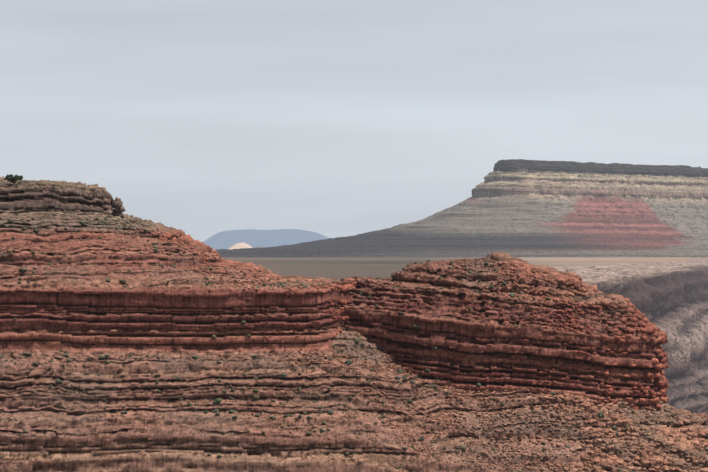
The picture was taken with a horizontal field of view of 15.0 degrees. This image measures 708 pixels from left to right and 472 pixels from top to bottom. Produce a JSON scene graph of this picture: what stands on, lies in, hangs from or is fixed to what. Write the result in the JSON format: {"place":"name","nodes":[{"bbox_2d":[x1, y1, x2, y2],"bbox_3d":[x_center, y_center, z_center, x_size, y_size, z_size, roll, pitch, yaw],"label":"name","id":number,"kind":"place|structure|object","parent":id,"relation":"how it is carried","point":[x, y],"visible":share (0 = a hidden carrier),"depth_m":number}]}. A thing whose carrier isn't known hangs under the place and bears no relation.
{"place":"outdoors","nodes":[
{"label":"outdoors","id":0,"kind":"place"},
{"bbox_2d":[0,183,281,288],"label":"hill","id":1,"kind":"structure","parent":0,"point":[42,199],"depth_m":741.92},
{"bbox_2d":[3,174,22,185],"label":"juniper tree","id":2,"kind":"object","parent":1,"relation":"on","point":[11,178],"visible":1,"depth_m":761.32},
{"bbox_2d":[28,184,101,228],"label":"shrubs","id":3,"kind":"object","parent":1,"relation":"on","point":[82,223],"visible":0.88,"depth_m":763.46},
{"bbox_2d":[111,197,125,217],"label":"boulder","id":4,"kind":"object","parent":1,"relation":"on","point":[118,207],"visible":0.92,"depth_m":792.41},
{"bbox_2d":[0,181,323,288],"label":"hill shrubs","id":5,"kind":"object","parent":1,"relation":"on","point":[122,281],"depth_m":746.71},
{"bbox_2d":[0,177,339,288],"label":"hill rocks","id":6,"kind":"object","parent":1,"relation":"on","point":[179,237],"depth_m":781.71},
{"bbox_2d":[0,286,351,363],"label":"cliff","id":7,"kind":"structure","parent":0,"point":[194,306],"depth_m":685.32},
{"bbox_2d":[14,286,325,354],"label":"shrubs","id":8,"kind":"object","parent":7,"relation":"on","point":[243,322],"visible":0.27,"depth_m":684.16},
{"bbox_2d":[0,276,360,365],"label":"rocks","id":9,"kind":"object","parent":7,"relation":"on","point":[344,284],"visible":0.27,"depth_m":686.08},
{"bbox_2d":[228,242,251,249],"bbox_3d":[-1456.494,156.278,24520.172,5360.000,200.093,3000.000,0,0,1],"label":"distant hill","id":10,"kind":"structure","parent":0,"point":[240,245],"depth_m":25490.72},
{"bbox_2d":[204,229,327,248],"bbox_3d":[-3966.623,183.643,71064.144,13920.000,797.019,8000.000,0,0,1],"label":"blue mountains","id":11,"kind":"structure","parent":0,"point":[253,238],"depth_m":73185.06},
{"bbox_2d":[0,327,707,471],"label":"slope","id":12,"kind":"structure","parent":0,"point":[292,448],"depth_m":665.08},
{"bbox_2d":[0,330,707,471],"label":"rocks","id":13,"kind":"object","parent":12,"relation":"on","point":[674,439],"visible":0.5,"depth_m":684.97},
{"bbox_2d":[0,331,707,471],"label":"shrubs","id":14,"kind":"object","parent":12,"relation":"on","point":[256,397],"visible":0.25,"depth_m":671.23},
{"bbox_2d":[0,0,707,241],"label":"sky","id":15,"kind":"structure","parent":0,"point":[205,118]},
{"bbox_2d":[213,159,707,257],"bbox_3d":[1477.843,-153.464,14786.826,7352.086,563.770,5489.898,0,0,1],"label":"mesa","id":16,"kind":"structure","parent":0,"point":[523,208],"depth_m":14777.39},
{"bbox_2d":[222,257,707,279],"bbox_3d":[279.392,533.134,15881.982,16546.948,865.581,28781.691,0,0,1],"label":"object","id":17,"kind":"structure","parent":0,"point":[337,268],"depth_m":7811.17},
{"bbox_2d":[343,258,660,409],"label":"rock outcrop","id":18,"kind":"object","parent":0,"point":[429,333],"visible":0.25,"depth_m":704.62},
{"bbox_2d":[358,259,653,386],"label":"shrubs","id":19,"kind":"object","parent":18,"relation":"on","point":[511,295],"visible":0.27,"depth_m":714.27},
{"bbox_2d":[347,252,669,409],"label":"rocks","id":20,"kind":"object","parent":18,"relation":"on","point":[612,303],"visible":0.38,"depth_m":717.77},
{"bbox_2d":[553,260,707,414],"bbox_3d":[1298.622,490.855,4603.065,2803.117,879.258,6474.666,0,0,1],"label":"canyon wall","id":21,"kind":"structure","parent":0,"point":[670,298],"depth_m":3143.41}
]}

